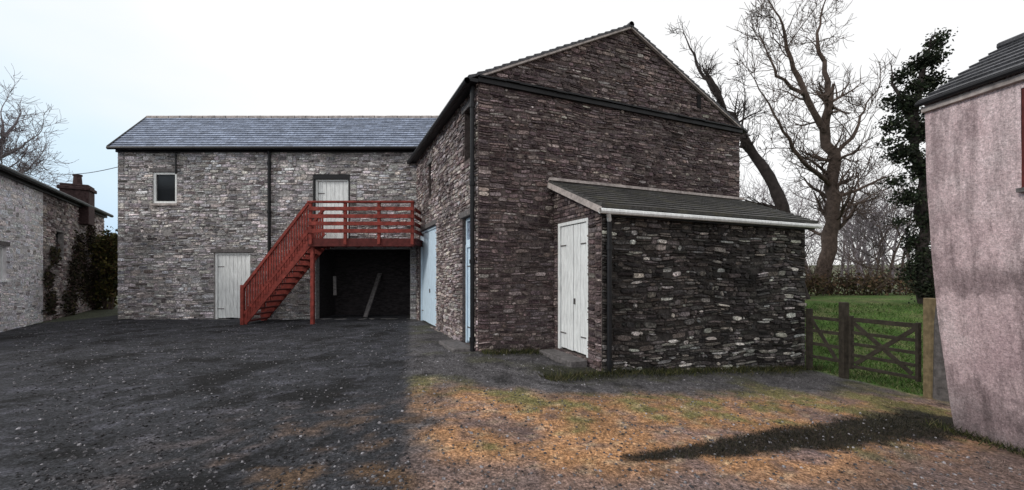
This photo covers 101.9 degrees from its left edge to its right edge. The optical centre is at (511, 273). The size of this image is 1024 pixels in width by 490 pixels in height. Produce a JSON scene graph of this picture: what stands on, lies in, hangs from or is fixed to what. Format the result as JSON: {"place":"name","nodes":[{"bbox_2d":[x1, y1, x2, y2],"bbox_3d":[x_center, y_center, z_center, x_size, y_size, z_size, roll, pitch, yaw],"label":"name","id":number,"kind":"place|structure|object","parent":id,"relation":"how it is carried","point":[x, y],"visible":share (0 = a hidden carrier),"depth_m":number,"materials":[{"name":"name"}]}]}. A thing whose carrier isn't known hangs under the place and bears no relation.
{"place":"outdoors","nodes":[
{"label":"outdoors","id":0,"kind":"place"},
{"bbox_2d":[0,265,1023,489],"bbox_3d":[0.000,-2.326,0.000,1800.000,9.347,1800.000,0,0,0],"label":"ground","id":1,"kind":"structure","parent":0,"point":[416,450],"depth_m":4.99,"materials":[{"name":"grey gravel"}]},
{"bbox_2d":[0,66,78,188],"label":"bare garden tree","id":2,"kind":"object","parent":1,"relation":"on","point":[5,152],"visible":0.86,"depth_m":30.06,"materials":[{"name":"brown plant"}]},
{"bbox_2d":[0,163,113,331],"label":"whitewashed cottage","id":3,"kind":"structure","parent":1,"relation":"on","point":[47,238],"depth_m":13.77,"materials":[{"name":"stone"}]},
{"bbox_2d":[0,246,9,281],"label":"window frame","id":4,"kind":"structure","parent":3,"relation":"in","point":[1,247],"depth_m":11.48,"materials":[{"name":"white paint"}]},
{"bbox_2d":[55,232,57,249],"bbox_3d":[-16.474,-1.050,14.910,0.050,0.900,0.828,0,0,-33],"label":"rear window","id":5,"kind":"structure","parent":3,"relation":"in","point":[56,235],"depth_m":15.15,"materials":[{"name":"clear glass"}]},
{"bbox_2d":[88,226,117,308],"bbox_3d":[-17.796,-0.042,18.499,3.508,4.150,3.147,0,0,0],"label":"bush","id":6,"kind":"object","parent":1,"relation":"on","point":[105,246],"visible":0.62,"depth_m":17.82,"materials":[{"name":"green plant"}]},
{"bbox_2d":[117,152,416,319],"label":"front wall stones","id":7,"kind":"object","parent":1,"relation":"on","point":[369,193],"visible":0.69,"depth_m":14.48,"materials":[{"name":"grey stone"}]},
{"bbox_2d":[118,153,416,319],"bbox_3d":[-8.175,-1.200,14.630,11.151,6.400,0.260,0,0,0],"label":"front wall mortar","id":8,"kind":"object","parent":1,"relation":"on","point":[167,232],"visible":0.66,"depth_m":14.50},
{"bbox_2d":[50,167,116,174],"bbox_3d":[-16.301,-3.900,15.750,5.768,0.383,0.024,0,0,26],"label":"overhead cable","id":9,"kind":"object","parent":8,"relation":"attached to","point":[85,173],"visible":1,"depth_m":15.46,"materials":[{"name":"black metal"}]},
{"bbox_2d":[150,203,177,205],"bbox_3d":[-12.107,-2.399,14.490,0.942,0.077,0.120,0,0,0],"label":"window sill","id":10,"kind":"structure","parent":8,"relation":"attached to","point":[163,204],"depth_m":14.43,"materials":[{"name":"grey stone"}]},
{"bbox_2d":[154,172,176,202],"bbox_3d":[-12.107,-2.985,14.560,0.822,1.088,0.080,0,0,0],"label":"window frame","id":11,"kind":"object","parent":8,"relation":"attached to","point":[155,182],"visible":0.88,"depth_m":14.52,"materials":[{"name":"white wood"}]},
{"bbox_2d":[157,175,174,200],"bbox_3d":[-12.107,-2.985,14.580,0.722,0.988,0.010,0,0,0],"label":"window glass","id":12,"kind":"object","parent":11,"relation":"in","point":[165,187],"visible":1,"depth_m":14.57,"materials":[{"name":"black glass"}]},
{"bbox_2d":[149,168,253,252],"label":"lintels","id":13,"kind":"object","parent":8,"relation":"attached to","point":[211,250],"visible":1,"depth_m":14.47,"materials":[{"name":"stone"}]},
{"bbox_2d":[215,253,249,318],"bbox_3d":[-9.763,0.438,14.590,1.257,2.325,0.080,0,0,0],"label":"door frame","id":14,"kind":"object","parent":8,"relation":"attached to","point":[216,285],"visible":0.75,"depth_m":14.55,"materials":[{"name":"grey wood"}]},
{"bbox_2d":[218,255,248,317],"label":"ground door boards","id":15,"kind":"object","parent":14,"relation":"in","point":[233,274],"visible":0.82,"depth_m":14.59,"materials":[{"name":"white wood"}]},
{"bbox_2d":[313,174,349,237],"bbox_3d":[-6.295,-2.288,14.565,1.281,2.336,0.150,0,0,0],"label":"loft door surround","id":16,"kind":"object","parent":8,"relation":"attached to","point":[331,176],"visible":0.48,"depth_m":14.49,"materials":[{"name":"grey stone"}]},
{"bbox_2d":[316,179,347,237],"bbox_3d":[-6.295,-2.208,14.610,1.181,2.176,0.080,0,0,0],"label":"loft door frame","id":17,"kind":"object","parent":16,"relation":"in","point":[325,180],"visible":0.52,"depth_m":14.57,"materials":[{"name":"white wood"}]},
{"bbox_2d":[319,182,346,237],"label":"loft door boards","id":18,"kind":"object","parent":17,"relation":"in","point":[334,191],"visible":0.54,"depth_m":14.60,"materials":[{"name":"white wood"}]},
{"bbox_2d":[240,201,422,324],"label":"red timber staircase","id":19,"kind":"structure","parent":1,"relation":"on","point":[309,245],"depth_m":12.96,"materials":[{"name":"red wood"}]},
{"bbox_2d":[333,273,381,316],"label":"leaning boards","id":20,"kind":"object","parent":1,"relation":"on","point":[371,299],"visible":1,"depth_m":15.28,"materials":[{"name":"wood"}]},
{"bbox_2d":[319,249,409,317],"bbox_3d":[-5.196,0.400,15.465,3.407,2.600,1.390,0,0,0],"label":"cart bay lining","id":21,"kind":"object","parent":1,"relation":"on","point":[355,272],"visible":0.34,"depth_m":16.10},
{"bbox_2d":[407,21,747,351],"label":"stone barn","id":22,"kind":"structure","parent":1,"relation":"on","point":[629,104],"depth_m":9.50,"materials":[{"name":"brown stone"}]},
{"bbox_2d":[539,177,821,371],"bbox_3d":[3.917,0.253,9.415,6.520,4.695,2.031,0,0,-24],"label":"stone lean to shed","id":23,"kind":"object","parent":1,"relation":"on","point":[651,278],"visible":0.88,"depth_m":8.56,"materials":[{"name":"grey stone"}]},
{"bbox_2d":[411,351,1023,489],"bbox_3d":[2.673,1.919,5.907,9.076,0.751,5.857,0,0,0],"label":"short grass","id":24,"kind":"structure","parent":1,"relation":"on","point":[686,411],"depth_m":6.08,"materials":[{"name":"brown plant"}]},
{"bbox_2d":[666,16,810,298],"bbox_3d":[9.419,-5.037,17.700,4.599,12.761,3.853,0,0,-24],"label":"leaning bare tree","id":25,"kind":"object","parent":1,"relation":"on","point":[777,193],"visible":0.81,"depth_m":16.92,"materials":[{"name":"brown plant"}]},
{"bbox_2d":[481,346,1023,457],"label":"weeds","id":26,"kind":"object","parent":1,"relation":"on","point":[694,370],"visible":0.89,"depth_m":7.75,"materials":[{"name":"green plant"}]},
{"bbox_2d":[623,408,964,460],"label":"verge grass","id":27,"kind":"structure","parent":1,"relation":"on","point":[781,438],"depth_m":5.10,"materials":[{"name":"plant"}]},
{"bbox_2d":[724,0,916,293],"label":"bare ash tree","id":28,"kind":"object","parent":1,"relation":"on","point":[832,213],"visible":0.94,"depth_m":19.67,"materials":[{"name":"brown plant"}]},
{"bbox_2d":[806,308,838,369],"bbox_3d":[7.034,1.621,9.437,0.128,1.600,0.695,0,0,-19],"label":"timber fence","id":29,"kind":"object","parent":1,"relation":"on","point":[810,330],"visible":0.94,"depth_m":9.59,"materials":[{"name":"brown wood"}]},
{"bbox_2d":[739,145,919,290],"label":"distant bare trees","id":30,"kind":"object","parent":1,"relation":"on","point":[852,234],"visible":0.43,"depth_m":28.26,"materials":[{"name":"grey plant"}]},
{"bbox_2d":[805,234,933,295],"bbox_3d":[19.930,-0.035,19.650,31.191,3.812,4.058,0,0,-7],"label":"hedgerow","id":31,"kind":"object","parent":1,"relation":"on","point":[878,282],"visible":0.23,"depth_m":18.84,"materials":[{"name":"brown plant"}]},
{"bbox_2d":[839,164,929,292],"bbox_3d":[19.224,-2.296,21.282,5.322,6.822,3.448,0,0,39],"label":"bare hedgerow tree","id":32,"kind":"object","parent":1,"relation":"on","point":[880,245],"visible":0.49,"depth_m":21.21,"materials":[{"name":"brown plant"}]},
{"bbox_2d":[839,298,935,398],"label":"field gate","id":33,"kind":"structure","parent":1,"relation":"on","point":[847,332],"depth_m":8.24,"materials":[{"name":"brown wood"}]},
{"bbox_2d":[871,27,957,304],"bbox_3d":[14.963,-3.569,15.552,3.054,11.128,2.039,0,0,0],"label":"ivy clad tree","id":34,"kind":"object","parent":1,"relation":"on","point":[921,265],"visible":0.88,"depth_m":15.34,"materials":[{"name":"ivy leaves"},{"name":"dark bark"}]},
{"bbox_2d":[932,305,949,401],"bbox_3d":[7.550,1.350,7.250,0.304,1.700,0.304,0,0,0],"label":"stone gatepost","id":35,"kind":"object","parent":1,"relation":"on","point":[940,390],"visible":0.32,"depth_m":7.23,"materials":[{"name":"grey stone"}]},
{"bbox_2d":[925,71,1023,451],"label":"wall","id":36,"kind":"structure","parent":1,"relation":"on","point":[974,179],"depth_m":5.22,"materials":[{"name":"pink paint"}]},
{"bbox_2d":[921,73,1023,112],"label":"eaves board","id":37,"kind":"object","parent":36,"relation":"on","point":[984,89],"visible":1,"depth_m":5.12,"materials":[{"name":"white wood"}]},
{"bbox_2d":[1016,187,1023,192],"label":"window sill","id":38,"kind":"structure","parent":36,"relation":"attached to","point":[1019,190],"depth_m":4.75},
{"bbox_2d":[1022,88,1023,186],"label":"window frame","id":39,"kind":"object","parent":36,"relation":"attached to","point":[1022,137],"visible":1,"depth_m":4.76,"materials":[{"name":"red wood"}]},
{"bbox_2d":[1021,88,1021,153],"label":"end walls","id":40,"kind":"structure","parent":1,"relation":"on","point":[1021,120],"depth_m":6.00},
{"bbox_2d":[917,39,1023,101],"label":"roof","id":41,"kind":"structure","parent":40,"relation":"on","point":[1005,58],"depth_m":5.41,"materials":[{"name":"tile"}]},
{"bbox_2d":[914,64,1023,107],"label":"gutter","id":42,"kind":"object","parent":41,"relation":"attached to","point":[1006,73],"visible":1,"depth_m":5.09,"materials":[{"name":"black metal"}]},
{"bbox_2d":[996,33,1023,48],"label":"ridge tiles","id":43,"kind":"object","parent":40,"relation":"on","point":[1010,40],"visible":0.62,"depth_m":5.82,"materials":[{"name":"tile"}]},
{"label":"rear walls","id":44,"kind":"object","parent":1,"relation":"on","visible":0},
{"bbox_2d":[110,118,436,145],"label":"roof front","id":45,"kind":"structure","parent":44,"relation":"on","point":[279,131],"depth_m":15.21,"materials":[{"name":"grey tile"}]},
{"bbox_2d":[107,117,145,145],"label":"verge","id":46,"kind":"structure","parent":45,"relation":"attached to","point":[113,141],"depth_m":15.15,"materials":[{"name":"black metal"}]},
{"bbox_2d":[106,146,416,152],"bbox_3d":[-8.225,-4.282,14.328,11.251,0.145,0.305,0,0,0],"label":"gutter","id":47,"kind":"object","parent":45,"relation":"attached to","point":[272,149],"visible":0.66,"depth_m":14.41,"materials":[{"name":"black metal"}]},
{"bbox_2d":[175,151,176,173],"bbox_3d":[-11.672,-3.853,14.430,0.062,0.794,0.062,0,0,0],"label":"vent pipe","id":48,"kind":"object","parent":47,"relation":"attached to","point":[175,162],"visible":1,"depth_m":14.41,"materials":[{"name":"black metal"}]},
{"bbox_2d":[267,150,271,316],"bbox_3d":[-8.410,-1.375,14.400,0.136,5.750,0.136,0,0,0],"label":"downpipe","id":49,"kind":"object","parent":47,"relation":"attached to","point":[269,163],"visible":0.59,"depth_m":14.36,"materials":[{"name":"black metal"}]},
{"bbox_3d":[-8.570,-5.212,17.473,12.340,1.850,2.156,0,0,0],"label":"roof back","id":50,"kind":"object","parent":44,"relation":"on","visible":0},
{"bbox_2d":[146,115,438,117],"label":"ridge tiles","id":51,"kind":"object","parent":50,"relation":"on","point":[334,116],"visible":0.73,"depth_m":16.34,"materials":[{"name":"grey tile"}]},
{"bbox_2d":[0,0,1023,264],"label":"sky","id":52,"kind":"structure","parent":0,"point":[107,66],"materials":[{"name":"white"}]},
{"bbox_2d":[805,302,922,393],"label":"field grass","id":53,"kind":"structure","parent":0,"point":[894,381],"depth_m":11.14,"materials":[{"name":"green plant"}]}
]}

